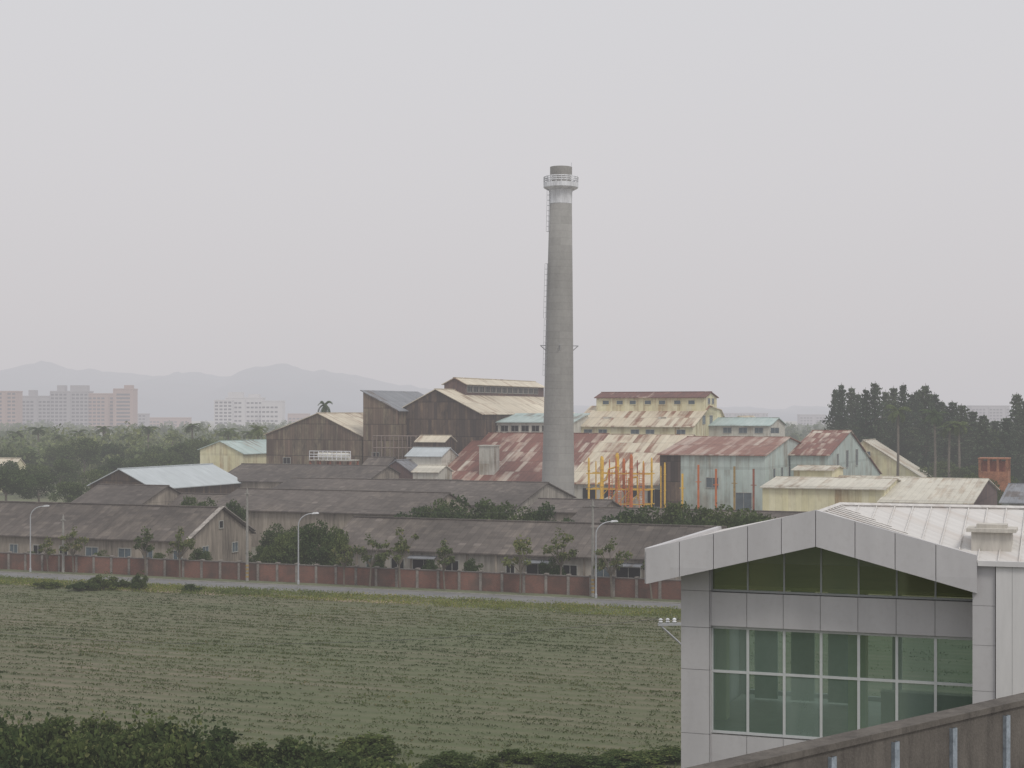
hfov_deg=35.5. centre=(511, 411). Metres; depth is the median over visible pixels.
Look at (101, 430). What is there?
palm tree
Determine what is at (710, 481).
window
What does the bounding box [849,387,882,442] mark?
conifer tree
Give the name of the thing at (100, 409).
apartment building
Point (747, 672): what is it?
window
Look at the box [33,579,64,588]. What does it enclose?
bush
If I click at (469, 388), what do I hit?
clerestory window
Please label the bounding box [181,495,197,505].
tree
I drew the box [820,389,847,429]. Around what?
conifer tree
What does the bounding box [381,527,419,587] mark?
street tree
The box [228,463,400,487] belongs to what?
warehouse
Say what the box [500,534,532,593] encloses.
street tree
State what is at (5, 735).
bush
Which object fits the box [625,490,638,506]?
window
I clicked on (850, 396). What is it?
conifer tree
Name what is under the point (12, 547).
window
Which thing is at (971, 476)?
tree
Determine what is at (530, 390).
clerestory window
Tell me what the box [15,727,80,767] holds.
bush
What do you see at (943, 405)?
conifer tree
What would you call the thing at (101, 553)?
tree
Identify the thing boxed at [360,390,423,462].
factory shed
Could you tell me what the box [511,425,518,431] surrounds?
window
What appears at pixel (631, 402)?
clerestory window
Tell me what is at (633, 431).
window
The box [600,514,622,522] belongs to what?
tree
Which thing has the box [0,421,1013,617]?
ground
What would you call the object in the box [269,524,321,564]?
tree
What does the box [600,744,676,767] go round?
bush
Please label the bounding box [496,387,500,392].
clerestory window
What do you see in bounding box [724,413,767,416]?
apartment building
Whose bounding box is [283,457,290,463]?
window
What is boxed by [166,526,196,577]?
street tree
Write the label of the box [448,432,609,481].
boiler house
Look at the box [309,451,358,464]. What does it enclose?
water tank
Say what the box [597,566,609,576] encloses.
window
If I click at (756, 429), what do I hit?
window
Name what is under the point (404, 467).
hut
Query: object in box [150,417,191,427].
apartment building
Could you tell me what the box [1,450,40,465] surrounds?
tree
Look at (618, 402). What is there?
clerestory window
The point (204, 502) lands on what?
tree
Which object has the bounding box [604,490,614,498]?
window
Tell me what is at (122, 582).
bush
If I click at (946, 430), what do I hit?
palm tree
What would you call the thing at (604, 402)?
clerestory window
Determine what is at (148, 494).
warehouse
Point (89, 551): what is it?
window
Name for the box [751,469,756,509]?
steel column
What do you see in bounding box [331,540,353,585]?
street tree
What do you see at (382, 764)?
bush
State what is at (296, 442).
factory shed
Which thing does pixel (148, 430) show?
palm tree
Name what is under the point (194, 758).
bush
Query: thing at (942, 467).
tree
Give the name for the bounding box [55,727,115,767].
bush
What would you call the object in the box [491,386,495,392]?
clerestory window
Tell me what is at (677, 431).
window
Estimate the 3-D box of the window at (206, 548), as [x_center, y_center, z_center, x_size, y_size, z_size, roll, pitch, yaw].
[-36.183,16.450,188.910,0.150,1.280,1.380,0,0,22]
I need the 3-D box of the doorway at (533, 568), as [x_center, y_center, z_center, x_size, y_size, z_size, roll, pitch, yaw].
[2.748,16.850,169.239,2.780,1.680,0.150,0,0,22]
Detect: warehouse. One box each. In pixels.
[0,501,255,561]
[71,484,180,504]
[169,493,228,505]
[212,488,474,546]
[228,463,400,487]
[273,477,576,518]
[330,516,726,579]
[387,478,454,479]
[525,498,621,520]
[570,506,807,523]
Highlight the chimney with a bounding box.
[540,163,578,495]
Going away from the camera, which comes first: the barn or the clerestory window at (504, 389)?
the barn
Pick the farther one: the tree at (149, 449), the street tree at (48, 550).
the tree at (149, 449)
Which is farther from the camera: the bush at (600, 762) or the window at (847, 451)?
the window at (847, 451)
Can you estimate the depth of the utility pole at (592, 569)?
159.06 m
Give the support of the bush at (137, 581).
on the soil patch at (205, 592)
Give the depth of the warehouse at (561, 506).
219.61 m
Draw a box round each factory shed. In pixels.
[263,412,362,464]
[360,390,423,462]
[708,417,786,435]
[791,465,845,476]
[838,475,915,478]
[861,439,930,476]
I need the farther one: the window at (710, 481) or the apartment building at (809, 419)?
the apartment building at (809, 419)
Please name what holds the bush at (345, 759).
on the field
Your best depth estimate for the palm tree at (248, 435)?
454.03 m
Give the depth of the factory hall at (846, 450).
289.25 m
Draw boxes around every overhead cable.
[9,494,241,504]
[250,494,589,512]
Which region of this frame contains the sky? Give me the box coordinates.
[0,0,1023,408]
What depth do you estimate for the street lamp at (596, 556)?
158.05 m
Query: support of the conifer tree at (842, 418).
on the ground at (14, 497)
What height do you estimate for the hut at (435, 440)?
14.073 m
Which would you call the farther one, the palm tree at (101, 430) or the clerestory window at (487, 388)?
the palm tree at (101, 430)
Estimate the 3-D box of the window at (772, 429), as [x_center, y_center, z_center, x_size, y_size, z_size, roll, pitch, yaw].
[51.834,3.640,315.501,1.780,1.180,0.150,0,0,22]
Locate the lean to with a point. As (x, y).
(524, 422)
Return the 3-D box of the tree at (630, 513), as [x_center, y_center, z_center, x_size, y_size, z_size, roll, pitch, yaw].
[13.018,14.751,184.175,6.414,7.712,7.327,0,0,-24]
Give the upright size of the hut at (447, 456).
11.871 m
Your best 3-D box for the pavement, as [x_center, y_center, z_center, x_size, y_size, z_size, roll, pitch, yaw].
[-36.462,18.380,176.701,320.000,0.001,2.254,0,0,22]
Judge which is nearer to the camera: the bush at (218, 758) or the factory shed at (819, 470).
the bush at (218, 758)
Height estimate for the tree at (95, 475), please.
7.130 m
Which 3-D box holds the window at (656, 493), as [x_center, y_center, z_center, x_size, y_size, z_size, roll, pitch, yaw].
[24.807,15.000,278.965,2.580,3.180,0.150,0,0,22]
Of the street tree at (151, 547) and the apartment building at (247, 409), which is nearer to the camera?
the street tree at (151, 547)
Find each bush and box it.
[0,710,22,751]
[0,714,28,734]
[0,727,31,767]
[0,729,53,767]
[4,710,55,749]
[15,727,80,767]
[24,709,104,757]
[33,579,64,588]
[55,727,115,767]
[64,580,89,589]
[70,707,125,737]
[74,719,152,767]
[87,570,118,589]
[91,723,167,765]
[106,578,130,589]
[114,710,163,739]
[120,735,168,767]
[123,702,214,766]
[131,569,148,589]
[144,735,208,767]
[159,724,237,767]
[175,712,242,764]
[181,583,204,590]
[190,735,246,767]
[222,743,249,760]
[231,739,294,767]
[255,730,322,767]
[259,754,325,767]
[274,745,332,767]
[279,740,371,767]
[281,739,350,767]
[327,728,401,763]
[349,740,422,767]
[391,760,433,767]
[419,750,500,767]
[461,754,501,767]
[486,747,535,765]
[524,750,574,767]
[553,750,604,767]
[578,753,649,767]
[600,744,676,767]
[639,745,680,761]
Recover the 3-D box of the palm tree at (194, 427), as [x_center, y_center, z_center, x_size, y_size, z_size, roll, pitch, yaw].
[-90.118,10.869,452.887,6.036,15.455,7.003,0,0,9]
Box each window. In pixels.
[9,544,17,552]
[33,544,42,553]
[85,546,98,555]
[118,548,131,556]
[142,549,153,557]
[173,550,182,558]
[202,545,208,554]
[232,541,237,552]
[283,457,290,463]
[391,558,404,568]
[445,560,458,570]
[467,386,471,391]
[473,386,477,392]
[479,386,483,392]
[485,386,489,392]
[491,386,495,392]
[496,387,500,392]
[501,425,508,431]
[502,387,506,392]
[505,562,514,572]
[507,387,511,393]
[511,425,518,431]
[513,387,517,393]
[518,387,522,393]
[521,425,528,431]
[523,388,527,393]
[528,388,532,393]
[531,425,539,431]
[533,388,537,393]
[562,564,577,575]
[582,488,594,498]
[584,429,591,432]
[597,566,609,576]
[598,429,606,432]
[602,400,608,404]
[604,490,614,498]
[616,400,622,404]
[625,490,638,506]
[629,400,635,404]
[631,429,638,433]
[644,400,650,404]
[646,429,654,433]
[647,489,659,506]
[658,400,665,404]
[674,400,680,404]
[676,430,684,433]
[688,400,694,404]
[702,415,705,423]
[706,477,718,487]
[709,415,712,423]
[711,547,972,600]
[712,626,972,738]
[723,427,731,432]
[735,492,751,509]
[739,427,746,432]
[754,427,762,432]
[770,427,778,432]
[846,450,848,467]
[855,449,857,465]
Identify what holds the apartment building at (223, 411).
on the ground at (14, 497)
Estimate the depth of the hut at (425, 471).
289.63 m
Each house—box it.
[197,439,265,471]
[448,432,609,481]
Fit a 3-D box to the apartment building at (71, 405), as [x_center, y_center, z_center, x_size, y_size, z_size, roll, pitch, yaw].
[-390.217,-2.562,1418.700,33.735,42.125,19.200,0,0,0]
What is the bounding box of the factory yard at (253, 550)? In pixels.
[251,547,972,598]
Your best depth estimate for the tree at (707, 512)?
180.13 m
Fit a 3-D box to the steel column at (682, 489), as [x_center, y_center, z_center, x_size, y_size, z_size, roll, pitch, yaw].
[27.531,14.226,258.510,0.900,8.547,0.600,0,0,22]
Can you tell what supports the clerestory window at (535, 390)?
in the mill hall
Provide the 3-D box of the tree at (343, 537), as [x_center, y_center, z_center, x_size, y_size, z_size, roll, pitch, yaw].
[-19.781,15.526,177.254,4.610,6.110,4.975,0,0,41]
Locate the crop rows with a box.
[0,584,754,767]
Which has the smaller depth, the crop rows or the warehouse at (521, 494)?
the crop rows
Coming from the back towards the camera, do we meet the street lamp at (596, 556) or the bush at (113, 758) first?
the street lamp at (596, 556)
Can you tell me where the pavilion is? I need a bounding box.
[645,502,1023,767]
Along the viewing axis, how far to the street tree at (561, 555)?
165.03 m
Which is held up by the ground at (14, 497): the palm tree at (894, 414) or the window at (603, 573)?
the palm tree at (894, 414)
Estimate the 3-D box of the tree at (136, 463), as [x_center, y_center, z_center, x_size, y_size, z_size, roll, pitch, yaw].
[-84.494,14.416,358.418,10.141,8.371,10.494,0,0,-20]
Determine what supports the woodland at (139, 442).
on the ground at (14, 497)
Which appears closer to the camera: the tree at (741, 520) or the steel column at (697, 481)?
the tree at (741, 520)
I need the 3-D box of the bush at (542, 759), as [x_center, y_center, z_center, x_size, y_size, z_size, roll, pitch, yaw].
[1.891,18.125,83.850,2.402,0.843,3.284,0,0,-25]
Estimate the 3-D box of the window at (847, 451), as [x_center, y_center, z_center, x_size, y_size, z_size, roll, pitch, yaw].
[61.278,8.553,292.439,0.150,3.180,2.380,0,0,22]
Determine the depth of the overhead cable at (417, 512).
167.28 m
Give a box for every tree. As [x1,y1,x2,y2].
[0,448,13,457]
[0,460,25,494]
[0,467,36,500]
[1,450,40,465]
[6,430,25,445]
[9,463,52,497]
[15,473,59,501]
[27,427,47,453]
[38,445,71,482]
[38,536,55,571]
[46,481,89,501]
[48,458,83,482]
[51,434,71,441]
[54,437,102,483]
[58,525,88,572]
[68,429,87,460]
[72,469,110,488]
[93,550,108,555]
[94,426,113,435]
[94,456,127,473]
[96,443,135,465]
[118,434,135,447]
[123,458,151,467]
[126,445,166,462]
[126,450,162,465]
[132,526,154,574]
[140,426,160,448]
[152,454,186,465]
[153,552,165,558]
[163,442,199,464]
[166,461,184,465]
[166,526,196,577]
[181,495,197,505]
[182,437,216,461]
[184,423,203,440]
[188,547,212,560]
[193,497,217,505]
[217,428,237,439]
[226,499,245,520]
[240,431,254,439]
[245,545,264,562]
[247,425,266,438]
[258,522,297,546]
[258,541,297,563]
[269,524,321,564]
[294,519,342,565]
[315,524,354,565]
[317,401,331,411]
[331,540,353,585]
[350,534,385,586]
[366,557,386,567]
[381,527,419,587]
[394,505,431,517]
[416,498,461,517]
[422,559,441,569]
[430,494,484,518]
[435,538,455,589]
[452,497,500,518]
[462,557,483,570]
[483,500,529,520]
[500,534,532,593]
[505,505,548,520]
[529,501,574,521]
[539,556,565,574]
[543,527,578,574]
[593,536,632,597]
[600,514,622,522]
[614,503,659,523]
[618,506,649,523]
[641,561,652,599]
[647,500,699,523]
[670,504,728,525]
[692,502,747,526]
[711,507,767,527]
[746,513,775,523]
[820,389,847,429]
[831,382,851,429]
[844,387,857,428]
[848,392,867,429]
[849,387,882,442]
[857,382,896,451]
[876,390,896,435]
[879,430,893,448]
[882,405,910,475]
[888,385,920,460]
[888,386,898,429]
[891,394,920,431]
[903,383,952,476]
[907,427,945,460]
[912,392,952,468]
[914,389,921,430]
[918,460,964,477]
[919,409,950,476]
[936,423,961,477]
[937,403,977,467]
[938,400,946,427]
[939,401,969,467]
[943,421,971,471]
[949,465,977,477]
[957,415,1002,468]
[964,473,979,477]
[965,411,989,467]
[969,429,1012,455]
[973,433,1018,465]
[988,421,1002,435]
[991,416,1023,482]
[991,479,1003,504]
[999,393,1023,481]
[1010,401,1023,482]
[1010,475,1017,482]
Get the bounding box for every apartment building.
[0,391,22,426]
[23,390,49,425]
[50,385,93,431]
[89,393,112,432]
[113,385,137,427]
[138,413,149,425]
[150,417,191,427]
[214,400,233,428]
[225,392,265,426]
[261,401,285,431]
[288,413,309,422]
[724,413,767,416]
[797,414,825,424]
[967,405,1009,423]
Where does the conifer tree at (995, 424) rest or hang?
on the ground at (14, 497)
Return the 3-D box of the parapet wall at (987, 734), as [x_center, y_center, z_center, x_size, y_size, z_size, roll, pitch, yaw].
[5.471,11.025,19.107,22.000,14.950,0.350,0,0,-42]
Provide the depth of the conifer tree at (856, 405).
395.83 m
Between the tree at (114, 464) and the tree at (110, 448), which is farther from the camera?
the tree at (110, 448)
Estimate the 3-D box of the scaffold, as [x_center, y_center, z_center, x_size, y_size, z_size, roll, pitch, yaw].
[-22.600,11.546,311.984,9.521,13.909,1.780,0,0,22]
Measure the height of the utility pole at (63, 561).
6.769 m
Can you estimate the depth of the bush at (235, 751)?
83.55 m
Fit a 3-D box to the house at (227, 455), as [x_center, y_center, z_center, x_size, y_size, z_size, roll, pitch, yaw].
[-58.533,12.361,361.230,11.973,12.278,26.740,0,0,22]
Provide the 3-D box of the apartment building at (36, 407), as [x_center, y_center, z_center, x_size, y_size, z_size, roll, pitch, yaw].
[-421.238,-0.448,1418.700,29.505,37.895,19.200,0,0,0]
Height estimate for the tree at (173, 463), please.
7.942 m
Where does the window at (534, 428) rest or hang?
in the lean to
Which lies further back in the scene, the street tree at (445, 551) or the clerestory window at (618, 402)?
the clerestory window at (618, 402)
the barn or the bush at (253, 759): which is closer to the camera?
the bush at (253, 759)
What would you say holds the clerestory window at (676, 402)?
in the process hall
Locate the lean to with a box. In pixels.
[496,413,589,432]
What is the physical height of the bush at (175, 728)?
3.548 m
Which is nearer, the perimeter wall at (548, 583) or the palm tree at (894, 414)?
the perimeter wall at (548, 583)
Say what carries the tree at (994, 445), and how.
on the ground at (14, 497)
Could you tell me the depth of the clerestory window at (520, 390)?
351.09 m
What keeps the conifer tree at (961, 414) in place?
on the ground at (14, 497)
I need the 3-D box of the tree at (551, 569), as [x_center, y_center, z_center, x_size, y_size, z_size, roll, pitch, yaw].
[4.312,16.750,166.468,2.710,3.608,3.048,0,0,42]
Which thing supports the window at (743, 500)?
in the workshop
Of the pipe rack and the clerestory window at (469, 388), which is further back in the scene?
the clerestory window at (469, 388)
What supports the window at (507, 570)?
in the warehouse at (488, 543)
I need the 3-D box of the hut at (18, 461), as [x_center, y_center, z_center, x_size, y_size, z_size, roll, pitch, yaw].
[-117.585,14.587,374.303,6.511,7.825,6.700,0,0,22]
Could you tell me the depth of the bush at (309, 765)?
74.57 m
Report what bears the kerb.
on the ground at (14, 497)
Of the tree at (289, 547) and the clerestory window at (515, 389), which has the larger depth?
the clerestory window at (515, 389)
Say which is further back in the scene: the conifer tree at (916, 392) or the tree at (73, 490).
the conifer tree at (916, 392)
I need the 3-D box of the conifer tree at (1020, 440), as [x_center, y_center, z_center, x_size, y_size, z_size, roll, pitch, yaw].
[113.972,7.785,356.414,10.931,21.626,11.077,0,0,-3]
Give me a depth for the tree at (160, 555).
184.53 m
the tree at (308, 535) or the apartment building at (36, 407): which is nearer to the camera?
the tree at (308, 535)
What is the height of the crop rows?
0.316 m
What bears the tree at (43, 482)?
on the ground at (14, 497)
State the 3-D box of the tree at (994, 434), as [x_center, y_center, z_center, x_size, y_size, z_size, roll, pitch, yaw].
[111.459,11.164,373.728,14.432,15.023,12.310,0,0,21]
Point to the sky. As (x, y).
(777, 204)
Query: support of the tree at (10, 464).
on the ground at (14, 497)
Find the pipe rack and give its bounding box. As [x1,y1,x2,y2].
[586,453,665,507]
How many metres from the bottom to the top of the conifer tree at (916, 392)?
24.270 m
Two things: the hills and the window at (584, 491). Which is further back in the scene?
the hills
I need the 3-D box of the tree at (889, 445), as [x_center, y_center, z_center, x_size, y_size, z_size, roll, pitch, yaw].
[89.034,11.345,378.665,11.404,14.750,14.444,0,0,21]
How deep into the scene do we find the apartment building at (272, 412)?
1490.00 m
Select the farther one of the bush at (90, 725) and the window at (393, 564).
the window at (393, 564)
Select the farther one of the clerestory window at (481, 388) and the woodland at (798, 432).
the woodland at (798, 432)
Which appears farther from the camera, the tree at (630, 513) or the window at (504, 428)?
the window at (504, 428)
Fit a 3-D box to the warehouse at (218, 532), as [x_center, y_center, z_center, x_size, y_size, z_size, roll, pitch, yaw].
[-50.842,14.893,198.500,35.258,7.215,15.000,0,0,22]
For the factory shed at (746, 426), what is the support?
on the ground at (14, 497)
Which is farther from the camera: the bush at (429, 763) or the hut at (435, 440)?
the hut at (435, 440)
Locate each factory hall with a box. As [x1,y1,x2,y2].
[574,434,695,507]
[788,430,881,475]
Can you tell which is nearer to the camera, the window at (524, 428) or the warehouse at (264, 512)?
the warehouse at (264, 512)
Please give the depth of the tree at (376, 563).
173.72 m
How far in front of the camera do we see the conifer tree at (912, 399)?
386.45 m
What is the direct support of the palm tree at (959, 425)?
on the ground at (14, 497)
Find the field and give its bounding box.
[0,585,972,767]
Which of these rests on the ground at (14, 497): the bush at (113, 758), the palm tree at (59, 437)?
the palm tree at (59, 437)
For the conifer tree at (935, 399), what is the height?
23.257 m
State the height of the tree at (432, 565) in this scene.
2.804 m
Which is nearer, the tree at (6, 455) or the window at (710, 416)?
the window at (710, 416)
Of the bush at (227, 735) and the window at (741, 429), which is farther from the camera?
the window at (741, 429)
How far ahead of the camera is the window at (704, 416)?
317.03 m
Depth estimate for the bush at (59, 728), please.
80.40 m
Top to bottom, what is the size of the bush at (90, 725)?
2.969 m
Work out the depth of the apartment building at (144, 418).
1600.00 m
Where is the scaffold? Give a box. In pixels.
[372,435,415,458]
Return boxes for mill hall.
[402,377,544,453]
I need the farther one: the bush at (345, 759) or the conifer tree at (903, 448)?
the conifer tree at (903, 448)
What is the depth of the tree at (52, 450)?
412.45 m
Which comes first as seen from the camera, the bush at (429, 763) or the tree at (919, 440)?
the bush at (429, 763)
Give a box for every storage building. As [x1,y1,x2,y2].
[759,476,901,510]
[877,477,999,504]
[999,483,1023,505]
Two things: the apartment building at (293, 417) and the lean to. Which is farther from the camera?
the apartment building at (293, 417)
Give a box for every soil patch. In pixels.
[117,587,254,594]
[281,597,412,603]
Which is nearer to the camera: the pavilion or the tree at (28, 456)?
the pavilion
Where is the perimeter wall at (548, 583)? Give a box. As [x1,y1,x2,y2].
[0,551,779,599]
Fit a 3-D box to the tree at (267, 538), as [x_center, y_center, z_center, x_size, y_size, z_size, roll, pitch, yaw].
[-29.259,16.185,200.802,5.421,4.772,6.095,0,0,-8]
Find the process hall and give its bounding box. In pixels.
[580,391,724,435]
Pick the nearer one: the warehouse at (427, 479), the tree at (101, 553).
the tree at (101, 553)
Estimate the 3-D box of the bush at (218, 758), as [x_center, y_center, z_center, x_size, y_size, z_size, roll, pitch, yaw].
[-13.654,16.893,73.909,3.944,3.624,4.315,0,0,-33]
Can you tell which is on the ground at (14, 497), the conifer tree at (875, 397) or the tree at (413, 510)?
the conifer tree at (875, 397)
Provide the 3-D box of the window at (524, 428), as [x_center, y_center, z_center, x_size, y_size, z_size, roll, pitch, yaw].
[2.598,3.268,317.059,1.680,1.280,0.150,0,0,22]
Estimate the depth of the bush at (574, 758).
82.89 m
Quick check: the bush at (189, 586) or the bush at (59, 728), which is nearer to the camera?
the bush at (59, 728)
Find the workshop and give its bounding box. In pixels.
[657,436,801,509]
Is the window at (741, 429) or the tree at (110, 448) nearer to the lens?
the window at (741, 429)
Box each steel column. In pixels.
[681,474,682,506]
[695,465,700,507]
[713,469,718,507]
[731,466,736,509]
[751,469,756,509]
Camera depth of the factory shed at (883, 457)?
347.57 m
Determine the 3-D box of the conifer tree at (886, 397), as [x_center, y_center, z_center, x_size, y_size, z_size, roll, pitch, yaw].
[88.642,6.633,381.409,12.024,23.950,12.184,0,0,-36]
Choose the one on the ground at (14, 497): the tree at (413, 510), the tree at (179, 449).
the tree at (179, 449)
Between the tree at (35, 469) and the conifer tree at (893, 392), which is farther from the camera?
the conifer tree at (893, 392)
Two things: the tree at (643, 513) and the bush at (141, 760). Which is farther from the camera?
the tree at (643, 513)
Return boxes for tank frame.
[978,457,1010,504]
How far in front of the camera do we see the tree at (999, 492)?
275.14 m
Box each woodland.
[0,419,1001,444]
[0,421,268,481]
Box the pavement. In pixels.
[0,569,680,602]
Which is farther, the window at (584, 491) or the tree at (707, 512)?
the window at (584, 491)
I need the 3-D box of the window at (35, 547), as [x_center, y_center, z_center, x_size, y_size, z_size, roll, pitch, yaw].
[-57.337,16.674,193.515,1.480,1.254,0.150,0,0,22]
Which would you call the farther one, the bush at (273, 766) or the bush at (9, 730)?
the bush at (9, 730)
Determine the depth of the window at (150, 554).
187.47 m
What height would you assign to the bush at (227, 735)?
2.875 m
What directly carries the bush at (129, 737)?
on the field
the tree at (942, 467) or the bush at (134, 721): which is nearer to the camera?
the bush at (134, 721)
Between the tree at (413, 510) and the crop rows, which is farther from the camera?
the tree at (413, 510)
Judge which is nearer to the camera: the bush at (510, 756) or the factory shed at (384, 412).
the bush at (510, 756)
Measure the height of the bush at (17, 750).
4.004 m
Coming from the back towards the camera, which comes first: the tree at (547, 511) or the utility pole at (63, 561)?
the tree at (547, 511)
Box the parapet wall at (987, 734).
[687,693,1023,767]
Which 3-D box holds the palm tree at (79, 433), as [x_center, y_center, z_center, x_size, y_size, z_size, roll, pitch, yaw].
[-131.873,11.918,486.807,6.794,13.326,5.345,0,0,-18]
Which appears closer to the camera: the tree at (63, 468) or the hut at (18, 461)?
the tree at (63, 468)
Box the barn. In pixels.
[87,463,241,493]
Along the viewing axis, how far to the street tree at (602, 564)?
158.10 m
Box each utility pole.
[62,514,64,571]
[244,488,249,580]
[590,500,595,596]
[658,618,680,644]
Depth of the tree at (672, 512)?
182.31 m
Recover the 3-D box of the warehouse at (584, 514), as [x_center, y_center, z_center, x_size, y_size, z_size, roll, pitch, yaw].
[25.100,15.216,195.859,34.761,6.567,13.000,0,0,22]
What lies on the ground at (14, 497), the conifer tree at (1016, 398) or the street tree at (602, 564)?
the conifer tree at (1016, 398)
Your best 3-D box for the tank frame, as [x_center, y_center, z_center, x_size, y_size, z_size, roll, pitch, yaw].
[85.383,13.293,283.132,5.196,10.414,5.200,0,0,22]
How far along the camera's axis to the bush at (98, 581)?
166.31 m
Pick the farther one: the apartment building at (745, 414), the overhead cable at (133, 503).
the apartment building at (745, 414)
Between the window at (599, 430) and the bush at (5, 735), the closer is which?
the bush at (5, 735)
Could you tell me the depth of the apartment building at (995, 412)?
1700.00 m
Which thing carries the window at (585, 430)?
in the process hall
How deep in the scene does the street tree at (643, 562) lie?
156.54 m
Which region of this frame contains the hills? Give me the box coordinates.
[0,361,1022,420]
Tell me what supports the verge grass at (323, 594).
on the ground at (14, 497)
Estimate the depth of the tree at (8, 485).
296.38 m
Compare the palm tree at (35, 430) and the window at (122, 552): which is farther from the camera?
the palm tree at (35, 430)
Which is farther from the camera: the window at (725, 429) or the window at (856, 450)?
the window at (725, 429)
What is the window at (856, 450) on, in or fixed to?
in the factory hall at (846, 450)
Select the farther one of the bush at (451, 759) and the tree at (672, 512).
the tree at (672, 512)
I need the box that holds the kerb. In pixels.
[0,571,680,603]
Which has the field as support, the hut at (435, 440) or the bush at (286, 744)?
the bush at (286, 744)
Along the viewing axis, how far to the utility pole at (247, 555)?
173.95 m
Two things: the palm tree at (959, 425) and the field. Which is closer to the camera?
the field
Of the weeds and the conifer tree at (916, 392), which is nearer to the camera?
the weeds
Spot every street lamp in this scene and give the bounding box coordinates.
[29,505,48,571]
[297,512,318,583]
[595,520,617,597]
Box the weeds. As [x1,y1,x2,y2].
[0,586,972,767]
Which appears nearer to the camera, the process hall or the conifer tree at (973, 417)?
the process hall
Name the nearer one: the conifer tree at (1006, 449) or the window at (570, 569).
the window at (570, 569)
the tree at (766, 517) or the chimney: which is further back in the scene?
the chimney
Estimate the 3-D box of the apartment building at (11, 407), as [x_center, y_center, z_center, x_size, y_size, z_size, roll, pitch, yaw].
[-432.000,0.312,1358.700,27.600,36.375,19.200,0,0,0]
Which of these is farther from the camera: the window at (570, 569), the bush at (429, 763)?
the window at (570, 569)
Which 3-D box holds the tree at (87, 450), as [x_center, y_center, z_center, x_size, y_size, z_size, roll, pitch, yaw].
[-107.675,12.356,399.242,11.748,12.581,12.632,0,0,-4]
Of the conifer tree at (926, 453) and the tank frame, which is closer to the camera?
the tank frame
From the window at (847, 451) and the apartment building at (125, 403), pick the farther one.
the apartment building at (125, 403)
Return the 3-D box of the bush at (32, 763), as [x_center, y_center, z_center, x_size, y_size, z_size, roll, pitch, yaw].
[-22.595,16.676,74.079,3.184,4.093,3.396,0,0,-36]
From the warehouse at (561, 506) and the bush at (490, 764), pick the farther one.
the warehouse at (561, 506)
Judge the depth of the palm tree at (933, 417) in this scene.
336.94 m
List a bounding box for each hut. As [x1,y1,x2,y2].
[0,457,26,491]
[362,456,396,464]
[389,459,417,478]
[404,447,458,465]
[411,464,453,478]
[414,435,456,450]
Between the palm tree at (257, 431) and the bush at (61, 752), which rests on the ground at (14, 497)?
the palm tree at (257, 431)
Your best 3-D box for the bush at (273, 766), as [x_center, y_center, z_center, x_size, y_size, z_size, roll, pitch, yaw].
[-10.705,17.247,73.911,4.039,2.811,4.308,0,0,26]
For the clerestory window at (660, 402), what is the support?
in the process hall
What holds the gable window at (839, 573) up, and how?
in the pavilion
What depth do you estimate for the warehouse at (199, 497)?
238.64 m
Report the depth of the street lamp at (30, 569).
183.74 m
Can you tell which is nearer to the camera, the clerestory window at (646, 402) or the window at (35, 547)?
the window at (35, 547)
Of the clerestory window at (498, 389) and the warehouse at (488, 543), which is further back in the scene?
the clerestory window at (498, 389)
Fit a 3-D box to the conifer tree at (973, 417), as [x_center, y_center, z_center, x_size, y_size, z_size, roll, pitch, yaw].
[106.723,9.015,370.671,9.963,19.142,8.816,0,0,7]
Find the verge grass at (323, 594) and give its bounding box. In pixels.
[0,574,680,619]
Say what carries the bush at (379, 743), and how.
on the field
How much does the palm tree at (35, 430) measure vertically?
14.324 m
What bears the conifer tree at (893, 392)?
on the ground at (14, 497)
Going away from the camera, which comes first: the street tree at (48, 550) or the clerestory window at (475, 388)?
the street tree at (48, 550)
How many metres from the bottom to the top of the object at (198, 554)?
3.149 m
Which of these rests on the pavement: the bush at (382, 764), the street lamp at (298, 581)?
the street lamp at (298, 581)
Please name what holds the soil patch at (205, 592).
on the ground at (14, 497)
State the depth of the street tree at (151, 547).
178.38 m
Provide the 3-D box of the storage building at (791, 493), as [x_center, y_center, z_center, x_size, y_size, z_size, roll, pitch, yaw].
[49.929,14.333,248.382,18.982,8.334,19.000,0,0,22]
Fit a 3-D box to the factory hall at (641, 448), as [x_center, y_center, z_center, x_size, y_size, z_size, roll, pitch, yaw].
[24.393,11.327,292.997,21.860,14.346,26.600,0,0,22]

